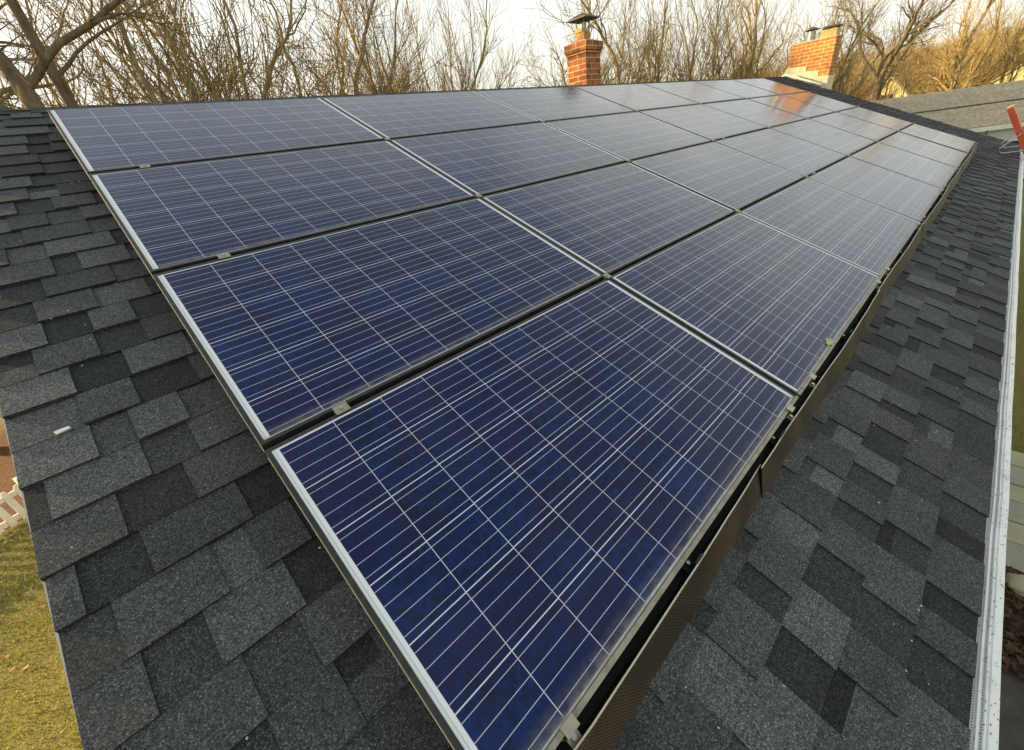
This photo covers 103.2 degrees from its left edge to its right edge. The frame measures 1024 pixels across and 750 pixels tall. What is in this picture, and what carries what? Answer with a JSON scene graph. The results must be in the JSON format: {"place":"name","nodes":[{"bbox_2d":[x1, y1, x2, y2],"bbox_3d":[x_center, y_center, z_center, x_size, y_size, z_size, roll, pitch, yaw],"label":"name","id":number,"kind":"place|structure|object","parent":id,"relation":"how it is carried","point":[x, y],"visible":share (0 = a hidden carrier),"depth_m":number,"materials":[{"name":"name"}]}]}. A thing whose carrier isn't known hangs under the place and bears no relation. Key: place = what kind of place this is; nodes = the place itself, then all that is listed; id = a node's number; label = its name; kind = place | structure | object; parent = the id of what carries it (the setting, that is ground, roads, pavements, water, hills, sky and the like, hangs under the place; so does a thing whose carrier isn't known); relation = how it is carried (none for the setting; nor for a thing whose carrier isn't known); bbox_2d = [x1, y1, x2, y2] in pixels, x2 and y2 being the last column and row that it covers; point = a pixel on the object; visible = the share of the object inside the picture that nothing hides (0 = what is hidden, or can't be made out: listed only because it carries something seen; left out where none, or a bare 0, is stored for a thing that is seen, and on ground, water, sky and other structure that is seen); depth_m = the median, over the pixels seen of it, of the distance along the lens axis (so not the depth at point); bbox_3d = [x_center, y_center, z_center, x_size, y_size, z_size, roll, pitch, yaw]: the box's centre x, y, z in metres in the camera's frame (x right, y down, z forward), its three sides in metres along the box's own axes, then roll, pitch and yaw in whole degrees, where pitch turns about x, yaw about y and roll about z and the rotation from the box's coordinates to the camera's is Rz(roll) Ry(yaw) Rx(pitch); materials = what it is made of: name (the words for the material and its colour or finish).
{"place":"outdoors","nodes":[
{"label":"outdoors","id":0,"kind":"place"},
{"bbox_2d":[0,521,81,749],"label":"grass","id":1,"kind":"structure","parent":0,"point":[34,630],"depth_m":4.78,"materials":[{"name":"green plant"}]},
{"bbox_2d":[0,74,1023,749],"bbox_3d":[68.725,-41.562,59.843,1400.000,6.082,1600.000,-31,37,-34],"label":"ground","id":2,"kind":"structure","parent":0,"point":[26,710],"depth_m":4.87,"materials":[{"name":"plant"}]},
{"bbox_2d":[0,412,23,529],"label":"mulch bed","id":3,"kind":"object","parent":2,"relation":"on","point":[7,472],"visible":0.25,"depth_m":8.16,"materials":[{"name":"brown wood"}]},
{"bbox_2d":[0,476,26,534],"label":"picket fence","id":4,"kind":"object","parent":2,"relation":"on","point":[15,505],"visible":0.13,"depth_m":6.71,"materials":[{"name":"white paint"}]},
{"bbox_2d":[0,66,55,106],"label":"bare tree","id":5,"kind":"object","parent":2,"relation":"on","point":[36,91],"visible":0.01,"depth_m":20.58,"materials":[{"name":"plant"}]},
{"bbox_2d":[0,484,70,733],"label":"leaf litter","id":6,"kind":"object","parent":2,"relation":"on","point":[26,666],"visible":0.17,"depth_m":6.02,"materials":[{"name":"brown plant"}]},
{"bbox_2d":[16,74,63,107],"bbox_3d":[-10.136,-2.398,9.203,6.535,7.222,5.407,-14,30,-10],"label":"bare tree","id":7,"kind":"object","parent":2,"relation":"on","point":[20,95],"visible":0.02,"depth_m":7.53,"materials":[{"name":"brown plant"}]},
{"bbox_2d":[0,0,116,107],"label":"bare tree","id":8,"kind":"object","parent":2,"relation":"on","point":[16,59],"visible":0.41,"depth_m":10.60,"materials":[{"name":"brown plant"}]},
{"bbox_2d":[0,0,186,108],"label":"bare tree","id":9,"kind":"object","parent":2,"relation":"on","point":[73,68],"visible":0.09,"depth_m":13.43,"materials":[{"name":"brown plant"}]},
{"bbox_2d":[68,36,142,104],"bbox_3d":[-28.083,-18.173,32.803,6.833,15.663,8.092,-6,30,4],"label":"bare tree","id":10,"kind":"object","parent":2,"relation":"on","point":[107,75],"visible":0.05,"depth_m":29.92,"materials":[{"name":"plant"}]},
{"bbox_2d":[0,0,240,108],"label":"bare tree","id":11,"kind":"object","parent":2,"relation":"on","point":[10,71],"visible":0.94,"depth_m":8.26,"materials":[{"name":"brown plant"}]},
{"bbox_2d":[19,0,340,104],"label":"bare tree","id":12,"kind":"object","parent":2,"relation":"on","point":[250,73],"visible":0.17,"depth_m":12.85,"materials":[{"name":"brown plant"}]},
{"bbox_2d":[0,0,379,106],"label":"bare tree","id":13,"kind":"object","parent":2,"relation":"on","point":[147,86],"visible":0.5,"depth_m":10.74,"materials":[{"name":"brown plant"}]},
{"bbox_2d":[97,0,421,104],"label":"bare tree","id":14,"kind":"object","parent":2,"relation":"on","point":[325,69],"visible":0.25,"depth_m":16.57,"materials":[{"name":"brown plant"}]},
{"bbox_2d":[245,0,461,95],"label":"bare tree","id":15,"kind":"object","parent":2,"relation":"on","point":[357,74],"visible":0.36,"depth_m":15.74,"materials":[{"name":"brown plant"}]},
{"bbox_2d":[313,0,472,92],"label":"bare tree","id":16,"kind":"object","parent":2,"relation":"on","point":[410,1],"visible":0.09,"depth_m":22.01,"materials":[{"name":"brown plant"}]},
{"bbox_2d":[377,29,425,92],"bbox_3d":[-10.011,-23.314,38.050,7.614,15.314,9.711,-20,32,-19],"label":"bare tree","id":17,"kind":"object","parent":2,"relation":"on","point":[401,66],"visible":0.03,"depth_m":35.01,"materials":[{"name":"brown plant"}]},
{"bbox_2d":[286,0,525,93],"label":"bare tree","id":18,"kind":"object","parent":2,"relation":"on","point":[470,82],"visible":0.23,"depth_m":21.09,"materials":[{"name":"brown plant"}]},
{"bbox_2d":[285,0,535,95],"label":"bare tree","id":19,"kind":"object","parent":2,"relation":"on","point":[353,26],"visible":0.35,"depth_m":17.82,"materials":[{"name":"brown plant"}]},
{"bbox_2d":[491,38,528,88],"bbox_3d":[0.246,-16.878,28.364,5.475,10.836,7.109,-7,30,3],"label":"bare tree","id":20,"kind":"object","parent":2,"relation":"on","point":[514,83],"visible":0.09,"depth_m":27.51,"materials":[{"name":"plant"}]},
{"bbox_2d":[0,12,1023,749],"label":"ranch house","id":21,"kind":"structure","parent":2,"relation":"on","point":[166,512],"depth_m":1.20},
{"bbox_2d":[54,426,70,434],"bbox_3d":[-1.333,0.164,1.204,0.014,0.010,0.037,18,39,37],"label":"debris chip","id":22,"kind":"object","parent":21,"relation":"on","point":[59,431],"visible":1,"depth_m":1.20,"materials":[{"name":"white paint"}]},
{"bbox_2d":[4,207,974,739],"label":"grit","id":23,"kind":"structure","parent":21,"relation":"on","point":[686,687],"depth_m":1.23,"materials":[{"name":"grey gravel"}]},
{"bbox_2d":[139,91,973,749],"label":"mounting rack","id":24,"kind":"object","parent":21,"relation":"attached to","point":[571,727],"visible":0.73,"depth_m":1.22,"materials":[{"name":"metal"}]},
{"bbox_2d":[46,97,384,179],"bbox_3d":[-1.832,-1.621,2.670,1.657,0.041,0.982,-31,59,-34],"label":"solar panel","id":25,"kind":"object","parent":24,"relation":"attached to","point":[106,139],"visible":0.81,"depth_m":2.53,"materials":[{"name":"blue glass"}]},
{"bbox_2d":[88,140,475,279],"bbox_3d":[-1.144,-1.026,2.248,1.657,0.040,0.982,-31,59,-34],"label":"solar panel","id":26,"kind":"object","parent":24,"relation":"attached to","point":[173,217],"visible":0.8,"depth_m":2.08,"materials":[{"name":"blue glass"}]},
{"bbox_2d":[153,197,603,452],"bbox_3d":[-0.456,-0.431,1.825,1.657,0.039,0.982,-31,59,-34],"label":"solar panel","id":27,"kind":"object","parent":24,"relation":"attached to","point":[291,339],"visible":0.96,"depth_m":1.62,"materials":[{"name":"blue glass"}]},
{"bbox_2d":[320,90,540,138],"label":"solar panel","id":28,"kind":"object","parent":24,"relation":"attached to","point":[396,116],"visible":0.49,"depth_m":3.49,"materials":[{"name":"blue glass"}]},
{"bbox_2d":[389,122,625,195],"bbox_3d":[0.038,-1.733,3.178,1.657,0.040,0.982,-31,59,-34],"label":"solar panel","id":29,"kind":"object","parent":24,"relation":"attached to","point":[486,161],"visible":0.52,"depth_m":3.06,"materials":[{"name":"blue glass"}]},
{"bbox_2d":[265,279,798,749],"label":"solar panel","id":30,"kind":"object","parent":24,"relation":"attached to","point":[509,525],"visible":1,"depth_m":1.15,"materials":[{"name":"blue glass"}]},
{"bbox_2d":[476,86,635,121],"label":"solar panel","id":31,"kind":"object","parent":24,"relation":"attached to","point":[547,104],"visible":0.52,"depth_m":4.45,"materials":[{"name":"blue glass"}]},
{"bbox_2d":[480,162,735,275],"bbox_3d":[0.726,-1.138,2.755,1.657,0.039,0.982,-31,59,-34],"label":"solar panel","id":32,"kind":"object","parent":24,"relation":"attached to","point":[612,220],"visible":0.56,"depth_m":2.62,"materials":[{"name":"blue glass"}]},
{"bbox_2d":[545,111,711,160],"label":"solar panel","id":33,"kind":"object","parent":24,"relation":"attached to","point":[632,136],"visible":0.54,"depth_m":4.02,"materials":[{"name":"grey glass"}]},
{"bbox_2d":[574,83,699,110],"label":"solar panel","id":34,"kind":"object","parent":24,"relation":"attached to","point":[640,97],"visible":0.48,"depth_m":5.39,"materials":[{"name":"grey glass"}]},
{"bbox_2d":[643,81,745,103],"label":"solar panel","id":35,"kind":"object","parent":24,"relation":"attached to","point":[697,92],"visible":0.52,"depth_m":6.33,"materials":[{"name":"grey glass"}]},
{"bbox_2d":[638,104,767,140],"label":"solar panel","id":36,"kind":"object","parent":24,"relation":"attached to","point":[706,121],"visible":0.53,"depth_m":4.96,"materials":[{"name":"grey glass"}]},
{"bbox_2d":[630,141,804,210],"bbox_3d":[1.909,-1.846,3.685,1.657,0.040,0.982,-31,59,-34],"label":"solar panel","id":37,"kind":"object","parent":24,"relation":"attached to","point":[730,177],"visible":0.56,"depth_m":3.58,"materials":[{"name":"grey glass"}]},
{"bbox_2d":[695,79,779,97],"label":"solar panel","id":38,"kind":"object","parent":24,"relation":"attached to","point":[738,88],"visible":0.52,"depth_m":7.28,"materials":[{"name":"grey glass"}]},
{"bbox_2d":[609,212,881,396],"bbox_3d":[1.416,-0.546,2.329,1.657,0.042,0.983,-31,59,-34],"label":"solar panel","id":39,"kind":"object","parent":24,"relation":"attached to","point":[775,305],"visible":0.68,"depth_m":2.17,"materials":[{"name":"blue glass"}]},
{"bbox_2d":[825,338,834,344],"bbox_3d":[1.525,-0.163,1.947,0.066,0.025,0.042,-31,37,-34],"label":"fallen leaf","id":40,"kind":"object","parent":39,"relation":"on","point":[829,342],"visible":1,"depth_m":1.95,"materials":[{"name":"beige plant"}]},
{"bbox_2d":[704,99,806,126],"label":"solar panel","id":41,"kind":"object","parent":24,"relation":"attached to","point":[758,113],"visible":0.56,"depth_m":5.92,"materials":[{"name":"grey glass"}]},
{"bbox_2d":[733,78,806,94],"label":"solar panel","id":42,"kind":"object","parent":24,"relation":"attached to","point":[772,86],"visible":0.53,"depth_m":8.21,"materials":[{"name":"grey glass"}]},
{"bbox_2d":[715,128,847,176],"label":"solar panel","id":43,"kind":"object","parent":24,"relation":"attached to","point":[791,153],"visible":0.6,"depth_m":4.53,"materials":[{"name":"grey glass"}]},
{"bbox_2d":[748,95,834,117],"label":"solar panel","id":44,"kind":"object","parent":24,"relation":"attached to","point":[795,106],"visible":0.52,"depth_m":6.84,"materials":[{"name":"grey glass"}]},
{"bbox_2d":[784,92,856,111],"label":"solar panel","id":45,"kind":"object","parent":24,"relation":"attached to","point":[823,101],"visible":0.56,"depth_m":7.78,"materials":[{"name":"grey glass"}]},
{"bbox_2d":[771,119,876,157],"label":"solar panel","id":46,"kind":"object","parent":24,"relation":"attached to","point":[830,137],"visible":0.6,"depth_m":5.48,"materials":[{"name":"grey glass"}]},
{"bbox_2d":[741,178,920,276],"bbox_3d":[2.597,-1.252,3.260,1.657,0.042,0.983,-31,59,-34],"label":"solar panel","id":47,"kind":"object","parent":24,"relation":"attached to","point":[864,234],"visible":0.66,"depth_m":3.15,"materials":[{"name":"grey glass"}]},
{"bbox_2d":[809,112,896,140],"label":"solar panel","id":48,"kind":"object","parent":24,"relation":"attached to","point":[860,127],"visible":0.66,"depth_m":6.42,"materials":[{"name":"grey glass"}]},
{"bbox_2d":[808,156,942,220],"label":"solar panel","id":49,"kind":"object","parent":24,"relation":"attached to","point":[913,198],"visible":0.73,"depth_m":4.10,"materials":[{"name":"grey glass"}]},
{"bbox_2d":[839,107,912,132],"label":"solar panel","id":50,"kind":"object","parent":24,"relation":"attached to","point":[881,119],"visible":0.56,"depth_m":7.35,"materials":[{"name":"grey glass"}]},
{"bbox_2d":[851,142,956,187],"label":"solar panel","id":51,"kind":"object","parent":24,"relation":"attached to","point":[914,166],"visible":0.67,"depth_m":5.05,"materials":[{"name":"grey glass"}]},
{"bbox_2d":[879,132,967,167],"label":"solar panel","id":52,"kind":"object","parent":24,"relation":"attached to","point":[930,149],"visible":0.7,"depth_m":5.99,"materials":[{"name":"grey glass"}]},
{"bbox_2d":[899,124,975,152],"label":"solar panel","id":53,"kind":"object","parent":24,"relation":"attached to","point":[943,138],"visible":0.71,"depth_m":6.92,"materials":[{"name":"grey glass"}]},
{"bbox_2d":[573,144,976,749],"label":"critter guard","id":54,"kind":"object","parent":21,"relation":"attached to","point":[616,713],"visible":0.95,"depth_m":1.18,"materials":[{"name":"brown metal"}]},
{"bbox_2d":[970,194,1021,738],"bbox_3d":[5.026,-1.370,4.045,12.043,0.002,0.048,-31,37,-34],"label":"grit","id":55,"kind":"object","parent":21,"relation":"in","point":[993,569],"visible":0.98,"depth_m":1.39,"materials":[{"name":"black gravel"}]},
{"bbox_2d":[506,24,626,86],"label":"bare tree","id":56,"kind":"object","parent":2,"relation":"on","point":[531,60],"visible":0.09,"depth_m":40.24,"materials":[{"name":"brown plant"}]},
{"bbox_2d":[541,25,628,85],"bbox_3d":[6.202,-20.635,31.819,7.921,13.703,5.020,-10,30,-4],"label":"bare tree","id":57,"kind":"object","parent":2,"relation":"on","point":[607,69],"visible":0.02,"depth_m":29.61,"materials":[{"name":"brown plant"}]},
{"bbox_2d":[524,0,653,86],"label":"bare tree","id":58,"kind":"object","parent":2,"relation":"on","point":[605,68],"visible":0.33,"depth_m":20.49,"materials":[{"name":"brown plant"}]},
{"bbox_2d":[526,0,680,86],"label":"bare tree","id":59,"kind":"object","parent":2,"relation":"on","point":[599,30],"visible":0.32,"depth_m":21.48,"materials":[{"name":"brown plant"}]},
{"bbox_2d":[600,0,698,83],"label":"bare tree","id":60,"kind":"object","parent":2,"relation":"on","point":[640,32],"visible":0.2,"depth_m":24.88,"materials":[{"name":"brown plant"}]},
{"bbox_2d":[630,9,679,81],"bbox_3d":[12.540,-25.865,38.760,6.496,14.890,7.693,11,35,30],"label":"bare tree","id":61,"kind":"object","parent":2,"relation":"on","point":[659,43],"visible":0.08,"depth_m":36.30,"materials":[{"name":"brown plant"}]},
{"bbox_2d":[635,12,746,80],"bbox_3d":[14.036,-22.728,34.117,10.684,13.873,10.689,13,36,33],"label":"bare tree","id":62,"kind":"object","parent":2,"relation":"on","point":[678,55],"visible":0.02,"depth_m":32.98,"materials":[{"name":"brown plant"}]},
{"bbox_2d":[617,0,768,81],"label":"bare tree","id":63,"kind":"object","parent":2,"relation":"on","point":[688,71],"visible":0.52,"depth_m":21.81,"materials":[{"name":"brown plant"}]},
{"bbox_2d":[675,0,798,80],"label":"bare tree","id":64,"kind":"object","parent":2,"relation":"on","point":[732,58],"visible":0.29,"depth_m":23.01,"materials":[{"name":"brown plant"}]},
{"bbox_2d":[698,0,799,79],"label":"bare tree","id":65,"kind":"object","parent":2,"relation":"on","point":[756,36],"visible":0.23,"depth_m":22.84,"materials":[{"name":"brown plant"}]},
{"bbox_2d":[721,0,794,78],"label":"bare tree","id":66,"kind":"object","parent":2,"relation":"on","point":[749,14],"visible":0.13,"depth_m":29.88,"materials":[{"name":"brown plant"}]},
{"bbox_2d":[754,32,795,76],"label":"bare tree","id":67,"kind":"object","parent":2,"relation":"on","point":[780,60],"visible":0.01,"depth_m":42.10,"materials":[{"name":"brown plant"}]},
{"bbox_2d":[767,0,888,97],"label":"bare tree","id":68,"kind":"object","parent":2,"relation":"on","point":[822,30],"visible":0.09,"depth_m":36.26,"materials":[{"name":"brown plant"}]},
{"bbox_2d":[753,0,953,99],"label":"bare tree","id":69,"kind":"object","parent":2,"relation":"on","point":[842,74],"visible":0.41,"depth_m":24.04,"materials":[{"name":"brown plant"}]},
{"bbox_2d":[833,79,886,103],"bbox_3d":[15.504,-11.385,20.543,4.254,5.605,6.473,-6,30,4],"label":"shrub","id":70,"kind":"object","parent":2,"relation":"on","point":[868,95],"visible":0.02,"depth_m":18.62,"materials":[{"name":"orange plant"}]},
{"bbox_2d":[707,12,1023,99],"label":"woodland","id":71,"kind":"object","parent":2,"relation":"on","point":[911,86],"visible":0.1,"depth_m":63.88,"materials":[{"name":"brown plant"}]},
{"bbox_2d":[838,14,899,98],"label":"bare tree","id":72,"kind":"object","parent":2,"relation":"on","point":[863,69],"visible":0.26,"depth_m":47.23,"materials":[{"name":"brown plant"}]},
{"bbox_2d":[867,77,909,99],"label":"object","id":73,"kind":"structure","parent":2,"relation":"on","point":[902,87],"depth_m":51.93,"materials":[{"name":"yellow"}]},
{"bbox_2d":[817,0,965,100],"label":"bare tree","id":74,"kind":"object","parent":2,"relation":"on","point":[914,32],"visible":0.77,"depth_m":31.53,"materials":[{"name":"brown plant"}]},
{"bbox_2d":[846,0,954,100],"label":"bare tree","id":75,"kind":"object","parent":2,"relation":"on","point":[890,94],"visible":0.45,"depth_m":43.55,"materials":[{"name":"brown plant"}]},
{"bbox_2d":[870,80,1023,178],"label":"neighbour house","id":76,"kind":"structure","parent":2,"relation":"on","point":[981,109],"depth_m":23.97,"materials":[{"name":"beige"}]},
{"bbox_2d":[901,0,1017,91],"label":"bare tree","id":77,"kind":"object","parent":2,"relation":"on","point":[965,42],"visible":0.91,"depth_m":33.79,"materials":[{"name":"brown plant"}]},
{"bbox_2d":[913,0,1023,94],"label":"bare tree","id":78,"kind":"object","parent":2,"relation":"on","point":[982,56],"visible":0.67,"depth_m":36.53,"materials":[{"name":"brown plant"}]},
{"bbox_2d":[915,0,1023,89],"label":"bare tree","id":79,"kind":"object","parent":2,"relation":"on","point":[976,45],"visible":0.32,"depth_m":42.26,"materials":[{"name":"brown plant"}]},
{"bbox_2d":[986,0,1023,82],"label":"bare tree","id":80,"kind":"object","parent":2,"relation":"on","point":[1011,57],"visible":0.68,"depth_m":35.44,"materials":[{"name":"brown plant"}]},
{"bbox_2d":[992,63,1023,83],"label":"house","id":81,"kind":"structure","parent":2,"relation":"on","point":[1006,74],"depth_m":54.25,"materials":[{"name":"yellow"}]},
{"bbox_2d":[998,104,1023,154],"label":"extension ladder","id":82,"kind":"object","parent":2,"relation":"on","point":[1015,121],"visible":1,"depth_m":7.40,"materials":[{"name":"metal"}]},
{"bbox_2d":[1001,566,1023,678],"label":"leaf litter","id":83,"kind":"object","parent":2,"relation":"on","point":[1010,641],"visible":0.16,"depth_m":3.72,"materials":[{"name":"brown plant"}]},
{"bbox_2d":[1005,572,1023,598],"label":"rock","id":84,"kind":"object","parent":83,"relation":"on","point":[1015,582],"visible":0.88,"depth_m":4.04,"materials":[{"name":"beige stone"}]},
{"bbox_2d":[1005,540,1023,574],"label":"flagstone","id":85,"kind":"object","parent":2,"relation":"on","point":[1014,555],"depth_m":4.30,"materials":[{"name":"beige stone"}]},
{"bbox_2d":[1007,520,1023,545],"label":"flagstone","id":86,"kind":"object","parent":2,"relation":"on","point":[1015,532],"visible":0.12,"depth_m":4.52,"materials":[{"name":"beige stone"}]},
{"bbox_2d":[1008,499,1023,525],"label":"flagstone","id":87,"kind":"object","parent":2,"relation":"on","point":[1016,513],"depth_m":4.72,"materials":[{"name":"grey stone"}]},
{"bbox_2d":[1009,484,1023,503],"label":"flagstone","id":88,"kind":"object","parent":2,"relation":"on","point":[1016,493],"visible":0.18,"depth_m":4.94,"materials":[{"name":"beige stone"}]},
{"bbox_2d":[1010,465,1023,487],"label":"flagstone","id":89,"kind":"object","parent":2,"relation":"on","point":[1016,476],"depth_m":5.14,"materials":[{"name":"grey stone"}]},
{"bbox_2d":[1010,450,1023,467],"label":"flagstone","id":90,"kind":"object","parent":2,"relation":"on","point":[1017,459],"depth_m":5.36,"materials":[{"name":"beige stone"}]},
{"bbox_2d":[0,0,1023,107],"label":"sky","id":91,"kind":"structure","parent":0,"point":[520,16],"materials":[{"name":"white"}]},
{"bbox_2d":[998,663,1023,749],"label":"driveway","id":92,"kind":"structure","parent":0,"point":[1011,727],"depth_m":3.30,"materials":[{"name":"concrete"}]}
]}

